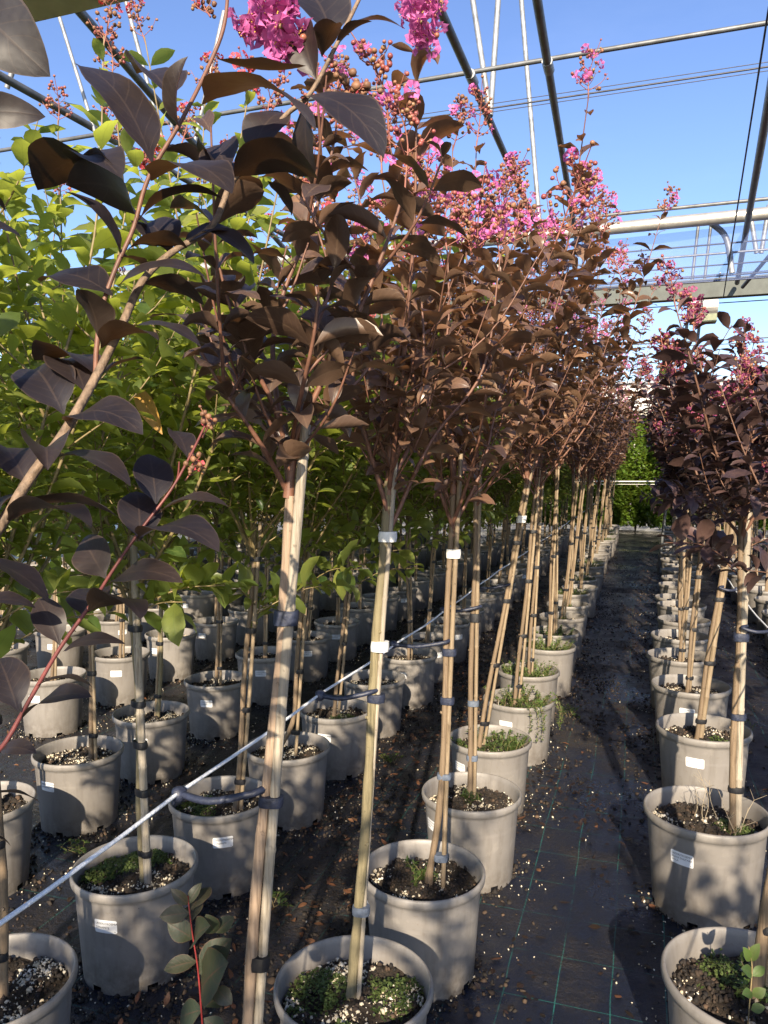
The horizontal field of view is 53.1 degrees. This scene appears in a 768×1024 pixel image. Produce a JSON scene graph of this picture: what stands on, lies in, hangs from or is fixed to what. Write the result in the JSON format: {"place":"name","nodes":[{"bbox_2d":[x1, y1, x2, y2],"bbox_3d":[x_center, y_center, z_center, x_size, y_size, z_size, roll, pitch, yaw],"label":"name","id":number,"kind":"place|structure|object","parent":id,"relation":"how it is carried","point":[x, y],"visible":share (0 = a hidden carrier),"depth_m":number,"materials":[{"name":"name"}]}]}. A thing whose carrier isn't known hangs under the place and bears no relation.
{"place":"outdoors","nodes":[
{"label":"outdoors","id":0,"kind":"place"},
{"bbox_2d":[0,506,767,1023],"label":"ground","id":1,"kind":"structure","parent":0,"point":[574,954],"depth_m":3.05,"materials":[{"name":"fabric"}]},
{"bbox_2d":[0,351,39,664],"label":"crape myrtle","id":2,"kind":"object","parent":1,"relation":"on","point":[19,651],"visible":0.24,"depth_m":5.00,"materials":[{"name":"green plant"}]},
{"bbox_2d":[0,280,132,668],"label":"crape myrtle","id":3,"kind":"object","parent":1,"relation":"on","point":[73,656],"visible":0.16,"depth_m":5.48,"materials":[{"name":"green plant"}]},
{"bbox_2d":[56,838,89,855],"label":"weed","id":4,"kind":"object","parent":1,"relation":"on","point":[83,849],"visible":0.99,"depth_m":2.92,"materials":[{"name":"green plant"}]},
{"bbox_2d":[0,74,160,895],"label":"crape myrtle","id":5,"kind":"object","parent":1,"relation":"on","point":[17,813],"visible":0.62,"depth_m":2.63,"materials":[{"name":"plant"}]},
{"bbox_2d":[0,252,181,737],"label":"crape myrtle","id":6,"kind":"object","parent":1,"relation":"on","point":[48,720],"visible":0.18,"depth_m":4.21,"materials":[{"name":"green plant"}]},
{"bbox_2d":[0,0,206,1023],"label":"crape myrtle","id":7,"kind":"object","parent":1,"relation":"on","point":[38,973],"visible":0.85,"depth_m":1.69,"materials":[{"name":"plant"}]},
{"bbox_2d":[0,250,207,836],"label":"crape myrtle","id":8,"kind":"object","parent":1,"relation":"on","point":[77,780],"visible":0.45,"depth_m":3.09,"materials":[{"name":"plant"}]},
{"bbox_2d":[32,304,186,706],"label":"crape myrtle","id":9,"kind":"object","parent":1,"relation":"on","point":[114,680],"visible":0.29,"depth_m":4.75,"materials":[{"name":"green plant"}]},
{"bbox_2d":[95,496,130,649],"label":"crape myrtle","id":10,"kind":"object","parent":1,"relation":"on","point":[110,624],"visible":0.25,"depth_m":6.02,"materials":[{"name":"plastic"}]},
{"bbox_2d":[0,46,293,995],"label":"crape myrtle","id":11,"kind":"object","parent":1,"relation":"on","point":[122,888],"visible":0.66,"depth_m":2.16,"materials":[{"name":"plant"}]},
{"bbox_2d":[123,432,177,640],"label":"crape myrtle","id":12,"kind":"object","parent":1,"relation":"on","point":[147,627],"visible":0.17,"depth_m":6.53,"materials":[{"name":"plastic"}]},
{"bbox_2d":[81,178,278,784],"bbox_3d":[-0.969,-0.065,3.692,1.167,2.642,1.256,1,3,18],"label":"crape myrtle","id":13,"kind":"object","parent":1,"relation":"on","point":[165,728],"visible":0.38,"depth_m":3.60,"materials":[{"name":"plant"}]},
{"bbox_2d":[118,236,254,681],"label":"crape myrtle","id":14,"kind":"object","parent":1,"relation":"on","point":[178,662],"visible":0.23,"depth_m":5.32,"materials":[{"name":"plastic"}]},
{"bbox_2d":[178,502,214,628],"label":"crape myrtle","id":15,"kind":"object","parent":1,"relation":"on","point":[197,604],"visible":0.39,"depth_m":7.08,"materials":[{"name":"plastic"}]},
{"bbox_2d":[130,287,294,739],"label":"crape myrtle","id":16,"kind":"object","parent":1,"relation":"on","point":[213,699],"visible":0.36,"depth_m":4.17,"materials":[{"name":"plastic"}]},
{"bbox_2d":[193,450,245,660],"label":"crape myrtle","id":17,"kind":"object","parent":1,"relation":"on","point":[205,639],"visible":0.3,"depth_m":5.90,"materials":[{"name":"plastic"}]},
{"bbox_2d":[0,0,448,844],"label":"crape myrtle","id":18,"kind":"object","parent":1,"relation":"on","point":[262,150],"visible":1,"depth_m":0.72,"materials":[{"name":"plant"}]},
{"bbox_2d":[222,503,246,616],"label":"crape myrtle","id":19,"kind":"object","parent":1,"relation":"on","point":[236,602],"visible":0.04,"depth_m":7.64,"materials":[{"name":"plastic"}]},
{"bbox_2d":[88,0,411,899],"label":"crape myrtle","id":20,"kind":"object","parent":1,"relation":"on","point":[220,838],"visible":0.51,"depth_m":2.60,"materials":[{"name":"plant"}]},
{"bbox_2d":[228,425,272,644],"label":"crape myrtle","id":21,"kind":"object","parent":1,"relation":"on","point":[240,613],"visible":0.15,"depth_m":6.42,"materials":[{"name":"plastic"}]},
{"bbox_2d":[216,306,314,705],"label":"crape myrtle","id":22,"kind":"object","parent":1,"relation":"on","point":[263,666],"visible":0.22,"depth_m":4.77,"materials":[{"name":"plastic"}]},
{"bbox_2d":[296,584,321,620],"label":"crape myrtle","id":23,"kind":"object","parent":1,"relation":"on","point":[316,605],"visible":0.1,"depth_m":7.47,"materials":[{"name":"plastic"}]},
{"bbox_2d":[150,29,482,1023],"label":"crape myrtle","id":24,"kind":"object","parent":1,"relation":"on","point":[338,329],"visible":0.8,"depth_m":1.10,"materials":[{"name":"plant"}]},
{"bbox_2d":[280,375,360,681],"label":"crape myrtle","id":25,"kind":"object","parent":1,"relation":"on","point":[316,654],"visible":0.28,"depth_m":5.32,"materials":[{"name":"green plant"}]},
{"bbox_2d":[217,134,430,830],"bbox_3d":[-0.259,0.000,3.225,0.927,2.562,1.234,-1,3,-15],"label":"crape myrtle","id":26,"kind":"object","parent":1,"relation":"on","point":[303,776],"visible":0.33,"depth_m":3.13,"materials":[{"name":"plant"}]},
{"bbox_2d":[317,509,343,610],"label":"crape myrtle","id":27,"kind":"object","parent":1,"relation":"on","point":[327,602],"visible":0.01,"depth_m":8.01,"materials":[{"name":"plastic"}]},
{"bbox_2d":[314,412,366,661],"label":"crape myrtle","id":28,"kind":"object","parent":1,"relation":"on","point":[331,625],"visible":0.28,"depth_m":5.89,"materials":[{"name":"plastic"}]},
{"bbox_2d":[8,552,689,1023],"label":"wet leaf scraps","id":29,"kind":"object","parent":1,"relation":"on","point":[592,926],"visible":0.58,"depth_m":3.47,"materials":[{"name":"plant"}]},
{"bbox_2d":[327,353,374,645],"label":"crape myrtle","id":30,"kind":"object","parent":1,"relation":"on","point":[362,612],"visible":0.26,"depth_m":6.42,"materials":[{"name":"grey plant"}]},
{"bbox_2d":[353,547,376,593],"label":"crape myrtle","id":31,"kind":"object","parent":1,"relation":"on","point":[368,587],"visible":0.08,"depth_m":9.10,"materials":[{"name":"plastic"}]},
{"bbox_2d":[4,582,761,1023],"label":"perlite crumbs","id":32,"kind":"object","parent":1,"relation":"on","point":[346,794],"visible":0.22,"depth_m":3.41,"materials":[{"name":"stone"}]},
{"bbox_2d":[292,192,474,738],"bbox_3d":[0.046,-0.179,4.264,1.088,2.811,1.045,1,3,18],"label":"crape myrtle","id":33,"kind":"object","parent":1,"relation":"on","point":[390,708],"visible":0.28,"depth_m":4.21,"materials":[{"name":"plastic"}]},
{"bbox_2d":[0,0,767,572],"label":"greenhouse frame","id":34,"kind":"object","parent":1,"relation":"on","point":[738,284],"visible":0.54,"depth_m":5.68,"materials":[{"name":"metal"}]},
{"bbox_2d":[689,272,720,324],"bbox_3d":[4.606,-3.048,11.057,0.380,0.578,0.773,1,3,18],"label":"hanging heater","id":35,"kind":"object","parent":34,"relation":"hanging from","point":[711,316],"visible":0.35,"depth_m":11.11,"materials":[{"name":"metal"}]},
{"bbox_2d":[0,536,767,1023],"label":"soil crumbs","id":36,"kind":"object","parent":1,"relation":"on","point":[222,982],"visible":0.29,"depth_m":3.20,"materials":[{"name":"brown soil"}]},
{"bbox_2d":[7,556,766,1023],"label":"fallen leaves","id":37,"kind":"object","parent":1,"relation":"on","point":[233,1006],"visible":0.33,"depth_m":2.83,"materials":[{"name":"brown plant"}]},
{"bbox_2d":[306,236,483,708],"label":"crape myrtle","id":38,"kind":"object","parent":1,"relation":"on","point":[415,667],"visible":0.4,"depth_m":4.73,"materials":[{"name":"plant"}]},
{"bbox_2d":[266,206,530,779],"bbox_3d":[-0.111,-0.064,3.774,1.186,2.632,1.186,-1,3,-26],"label":"crape myrtle","id":39,"kind":"object","parent":1,"relation":"on","point":[340,726],"visible":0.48,"depth_m":3.64,"materials":[{"name":"plant"}]},
{"bbox_2d":[362,300,450,631],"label":"crape myrtle","id":40,"kind":"object","parent":1,"relation":"on","point":[391,612],"visible":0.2,"depth_m":6.97,"materials":[{"name":"grey plant"}]},
{"bbox_2d":[388,496,429,620],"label":"crape myrtle","id":41,"kind":"object","parent":1,"relation":"on","point":[401,592],"visible":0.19,"depth_m":7.49,"materials":[{"name":"plastic"}]},
{"bbox_2d":[401,497,429,610],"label":"crape myrtle","id":42,"kind":"object","parent":1,"relation":"on","point":[421,584],"visible":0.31,"depth_m":8.02,"materials":[{"name":"grey plant"}]},
{"bbox_2d":[273,0,597,1023],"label":"crape myrtle","id":43,"kind":"object","parent":1,"relation":"on","point":[357,976],"visible":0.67,"depth_m":1.67,"materials":[{"name":"plant"}]},
{"bbox_2d":[417,388,479,601],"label":"crape myrtle","id":44,"kind":"object","parent":1,"relation":"on","point":[439,585],"visible":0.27,"depth_m":8.60,"materials":[{"name":"grey plant"}]},
{"bbox_2d":[436,502,463,586],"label":"crape myrtle","id":45,"kind":"object","parent":1,"relation":"on","point":[459,572],"visible":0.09,"depth_m":9.68,"materials":[{"name":"plastic"}]},
{"bbox_2d":[346,78,558,1002],"bbox_3d":[0.171,0.115,2.202,0.614,2.440,0.747,1,3,18],"label":"crape myrtle","id":46,"kind":"object","parent":1,"relation":"on","point":[423,898],"visible":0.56,"depth_m":2.15,"materials":[{"name":"plant"}]},
{"bbox_2d":[0,499,601,925],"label":"cord","id":47,"kind":"object","parent":46,"relation":"attached to","point":[180,793],"visible":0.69,"depth_m":1.18,"materials":[{"name":"plastic"}]},
{"bbox_2d":[370,312,534,662],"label":"crape myrtle","id":48,"kind":"object","parent":1,"relation":"on","point":[462,625],"visible":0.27,"depth_m":5.84,"materials":[{"name":"brown plant"}]},
{"bbox_2d":[399,389,509,682],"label":"crape myrtle","id":49,"kind":"object","parent":1,"relation":"on","point":[427,636],"visible":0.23,"depth_m":5.32,"materials":[{"name":"plant"}]},
{"bbox_2d":[319,45,600,893],"bbox_3d":[0.325,-0.196,2.777,0.703,3.000,1.008,-3,4,-43],"label":"crape myrtle","id":50,"kind":"object","parent":1,"relation":"on","point":[482,816],"visible":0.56,"depth_m":2.70,"materials":[{"name":"plant"}]},
{"bbox_2d":[458,553,472,580],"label":"crape myrtle","id":51,"kind":"object","parent":1,"relation":"on","point":[469,567],"visible":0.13,"depth_m":10.15,"materials":[{"name":"plastic"}]},
{"bbox_2d":[440,393,508,646],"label":"crape myrtle","id":52,"kind":"object","parent":1,"relation":"on","point":[465,615],"visible":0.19,"depth_m":6.45,"materials":[{"name":"plant"}]},
{"bbox_2d":[481,521,498,565],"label":"crape myrtle","id":53,"kind":"object","parent":1,"relation":"on","point":[493,554],"visible":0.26,"depth_m":11.82,"materials":[{"name":"plastic"}]},
{"bbox_2d":[462,386,519,620],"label":"crape myrtle","id":54,"kind":"object","parent":1,"relation":"on","point":[499,593],"visible":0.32,"depth_m":7.48,"materials":[{"name":"plant"}]},
{"bbox_2d":[458,312,556,631],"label":"crape myrtle","id":55,"kind":"object","parent":1,"relation":"on","point":[487,602],"visible":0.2,"depth_m":6.97,"materials":[{"name":"grey plant"}]},
{"bbox_2d":[477,387,547,593],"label":"crape myrtle","id":56,"kind":"object","parent":1,"relation":"on","point":[522,569],"visible":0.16,"depth_m":9.08,"materials":[{"name":"brown plant"}]},
{"bbox_2d":[481,394,562,610],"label":"crape myrtle","id":57,"kind":"object","parent":1,"relation":"on","point":[499,580],"visible":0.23,"depth_m":8.03,"materials":[{"name":"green plant"}]},
{"bbox_2d":[490,365,560,601],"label":"crape myrtle","id":58,"kind":"object","parent":1,"relation":"on","point":[517,586],"visible":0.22,"depth_m":8.57,"materials":[{"name":"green plant"}]},
{"bbox_2d":[509,463,549,586],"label":"crape myrtle","id":59,"kind":"object","parent":1,"relation":"on","point":[522,562],"visible":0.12,"depth_m":9.74,"materials":[{"name":"brown plant"}]},
{"bbox_2d":[442,38,622,815],"bbox_3d":[0.605,-0.214,3.298,0.755,2.981,0.899,1,3,18],"label":"crape myrtle","id":60,"kind":"object","parent":1,"relation":"on","point":[503,751],"visible":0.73,"depth_m":3.23,"materials":[{"name":"plant"}]},
{"bbox_2d":[535,462,565,566],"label":"crape myrtle","id":61,"kind":"object","parent":1,"relation":"on","point":[544,545],"visible":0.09,"depth_m":11.78,"materials":[{"name":"brown plant"}]},
{"bbox_2d":[524,389,581,575],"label":"crape myrtle","id":62,"kind":"object","parent":1,"relation":"on","point":[543,554],"visible":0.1,"depth_m":10.71,"materials":[{"name":"brown plant"}]},
{"bbox_2d":[541,462,571,558],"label":"crape myrtle","id":63,"kind":"object","parent":1,"relation":"on","point":[567,468],"visible":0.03,"depth_m":12.35,"materials":[{"name":"brown plant"}]},
{"bbox_2d":[528,477,596,527],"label":"shrub","id":64,"kind":"object","parent":1,"relation":"on","point":[559,513],"visible":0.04,"depth_m":18.15,"materials":[{"name":"green plant"}]},
{"bbox_2d":[551,471,578,551],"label":"crape myrtle","id":65,"kind":"object","parent":1,"relation":"on","point":[566,539],"visible":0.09,"depth_m":13.94,"materials":[{"name":"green plant"}]},
{"bbox_2d":[450,181,680,766],"bbox_3d":[0.859,-0.174,3.861,1.135,2.843,0.691,1,3,18],"label":"crape myrtle","id":66,"kind":"object","parent":1,"relation":"on","point":[520,706],"visible":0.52,"depth_m":3.79,"materials":[{"name":"plant"}]},
{"bbox_2d":[530,298,609,626],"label":"crape myrtle","id":67,"kind":"object","parent":1,"relation":"on","point":[579,595],"visible":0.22,"depth_m":7.20,"materials":[{"name":"brown plant"}]},
{"bbox_2d":[498,206,648,724],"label":"crape myrtle","id":68,"kind":"object","parent":1,"relation":"on","point":[543,677],"visible":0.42,"depth_m":4.41,"materials":[{"name":"plant"}]},
{"bbox_2d":[518,238,628,674],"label":"crape myrtle","id":69,"kind":"object","parent":1,"relation":"on","point":[568,634],"visible":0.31,"depth_m":5.49,"materials":[{"name":"plant"}]},
{"bbox_2d":[514,206,635,698],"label":"crape myrtle","id":70,"kind":"object","parent":1,"relation":"on","point":[560,652],"visible":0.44,"depth_m":4.97,"materials":[{"name":"plant"}]},
{"bbox_2d":[539,293,629,657],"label":"crape myrtle","id":71,"kind":"object","parent":1,"relation":"on","point":[571,619],"visible":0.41,"depth_m":5.96,"materials":[{"name":"plant"}]},
{"bbox_2d":[551,340,626,585],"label":"crape myrtle","id":72,"kind":"object","parent":1,"relation":"on","point":[587,580],"visible":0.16,"depth_m":8.24,"materials":[{"name":"brown plant"}]},
{"bbox_2d":[575,343,617,590],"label":"crape myrtle","id":73,"kind":"object","parent":1,"relation":"on","point":[594,567],"visible":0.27,"depth_m":9.33,"materials":[{"name":"brown plant"}]},
{"bbox_2d":[536,273,660,640],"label":"crape myrtle","id":74,"kind":"object","parent":1,"relation":"on","point":[578,607],"visible":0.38,"depth_m":6.44,"materials":[{"name":"brown plant"}]},
{"bbox_2d":[577,385,625,584],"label":"crape myrtle","id":75,"kind":"object","parent":1,"relation":"on","point":[595,561],"visible":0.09,"depth_m":9.89,"materials":[{"name":"brown plant"}]},
{"bbox_2d":[570,458,638,529],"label":"shrub","id":76,"kind":"object","parent":1,"relation":"on","point":[621,472],"visible":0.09,"depth_m":18.20,"materials":[{"name":"green plant"}]},
{"bbox_2d":[585,365,630,573],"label":"crape myrtle","id":77,"kind":"object","parent":1,"relation":"on","point":[596,552],"visible":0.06,"depth_m":10.86,"materials":[{"name":"brown plant"}]},
{"bbox_2d":[578,375,639,560],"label":"crape myrtle","id":78,"kind":"object","parent":1,"relation":"on","point":[598,557],"visible":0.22,"depth_m":10.38,"materials":[{"name":"brown plant"}]},
{"bbox_2d":[587,395,631,560],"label":"crape myrtle","id":79,"kind":"object","parent":1,"relation":"on","point":[609,543],"visible":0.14,"depth_m":12.43,"materials":[{"name":"brown plant"}]},
{"bbox_2d":[561,332,658,617],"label":"crape myrtle","id":80,"kind":"object","parent":1,"relation":"on","point":[592,589],"visible":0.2,"depth_m":7.57,"materials":[{"name":"plant"}]},
{"bbox_2d":[574,335,655,599],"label":"crape myrtle","id":81,"kind":"object","parent":1,"relation":"on","point":[597,575],"visible":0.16,"depth_m":8.64,"materials":[{"name":"brown plant"}]},
{"bbox_2d":[585,366,648,552],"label":"crape myrtle","id":82,"kind":"object","parent":1,"relation":"on","point":[618,455],"visible":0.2,"depth_m":11.34,"materials":[{"name":"brown plant"}]},
{"bbox_2d":[596,383,637,539],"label":"crape myrtle","id":83,"kind":"object","parent":1,"relation":"on","point":[610,536],"visible":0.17,"depth_m":13.62,"materials":[{"name":"brown plant"}]},
{"bbox_2d":[586,386,650,564],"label":"crape myrtle","id":84,"kind":"object","parent":1,"relation":"on","point":[608,546],"visible":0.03,"depth_m":11.87,"materials":[{"name":"brown plant"}]},
{"bbox_2d":[595,415,660,530],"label":"shrub","id":85,"kind":"object","parent":1,"relation":"on","point":[634,459],"visible":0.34,"depth_m":18.29,"materials":[{"name":"green plant"}]},
{"bbox_2d":[629,432,688,529],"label":"shrub","id":86,"kind":"object","parent":1,"relation":"on","point":[654,521],"visible":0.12,"depth_m":17.91,"materials":[{"name":"green plant"}]},
{"bbox_2d":[636,366,708,651],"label":"crape myrtle","id":87,"kind":"object","parent":1,"relation":"on","point":[663,638],"visible":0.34,"depth_m":5.29,"materials":[{"name":"plant"}]},
{"bbox_2d":[639,393,706,617],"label":"crape myrtle","id":88,"kind":"object","parent":1,"relation":"on","point":[667,607],"visible":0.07,"depth_m":6.46,"materials":[{"name":"plastic"}]},
{"bbox_2d":[638,397,710,634],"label":"crape myrtle","id":89,"kind":"object","parent":1,"relation":"on","point":[669,621],"visible":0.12,"depth_m":5.87,"materials":[{"name":"brown plant"}]},
{"bbox_2d":[658,475,694,594],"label":"crape myrtle","id":90,"kind":"object","parent":1,"relation":"on","point":[668,586],"visible":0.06,"depth_m":7.56,"materials":[{"name":"plastic"}]},
{"bbox_2d":[661,492,695,575],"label":"crape myrtle","id":91,"kind":"object","parent":1,"relation":"on","point":[670,570],"visible":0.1,"depth_m":8.72,"materials":[{"name":"plastic"}]},
{"bbox_2d":[655,471,716,627],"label":"crape myrtle","id":92,"kind":"object","parent":1,"relation":"on","point":[665,597],"depth_m":7.10,"materials":[{"name":"plastic"}]},
{"bbox_2d":[635,337,738,707],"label":"crape myrtle","id":93,"kind":"object","parent":1,"relation":"on","point":[666,660],"visible":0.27,"depth_m":4.65,"materials":[{"name":"plant"}]},
{"bbox_2d":[643,254,767,928],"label":"crape myrtle","id":94,"kind":"object","parent":1,"relation":"on","point":[707,847],"visible":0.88,"depth_m":2.45,"materials":[{"name":"plant"}]},
{"bbox_2d":[717,565,767,635],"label":"cord","id":95,"kind":"object","parent":94,"relation":"attached to","point":[742,627],"visible":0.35,"depth_m":2.56,"materials":[{"name":"plastic"}]},
{"bbox_2d":[651,338,764,742],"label":"crape myrtle","id":96,"kind":"object","parent":1,"relation":"on","point":[676,693],"visible":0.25,"depth_m":4.02,"materials":[{"name":"plant"}]},
{"bbox_2d":[649,316,767,795],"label":"crape myrtle","id":97,"kind":"object","parent":1,"relation":"on","point":[699,740],"visible":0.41,"depth_m":3.31,"materials":[{"name":"plant"}]},
{"bbox_2d":[660,347,767,1023],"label":"crape myrtle","id":98,"kind":"object","parent":1,"relation":"on","point":[714,975],"visible":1,"depth_m":1.69,"materials":[{"name":"plant"}]},
{"bbox_2d":[728,523,765,602],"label":"crape myrtle","id":99,"kind":"object","parent":1,"relation":"on","point":[732,577],"visible":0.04,"depth_m":8.52,"materials":[{"name":"plastic"}]},
{"bbox_2d":[748,569,767,622],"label":"crape myrtle","id":100,"kind":"object","parent":1,"relation":"on","point":[755,591],"visible":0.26,"depth_m":7.35,"materials":[{"name":"plastic"}]},
{"bbox_2d":[754,596,767,635],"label":"crape myrtle","id":101,"kind":"object","parent":1,"relation":"on","point":[761,603],"visible":0.49,"depth_m":6.78,"materials":[{"name":"plastic"}]},
{"bbox_2d":[0,0,767,381],"label":"sky","id":102,"kind":"structure","parent":0,"point":[692,136],"materials":[{"name":"blue"}]},
{"bbox_2d":[1,591,767,1023],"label":"washed out soil","id":103,"kind":"structure","parent":0,"point":[155,987],"depth_m":3.19,"materials":[{"name":"brown soil"}]},
{"bbox_2d":[478,378,738,490],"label":"white building","id":104,"kind":"structure","parent":0,"point":[652,382],"depth_m":31.90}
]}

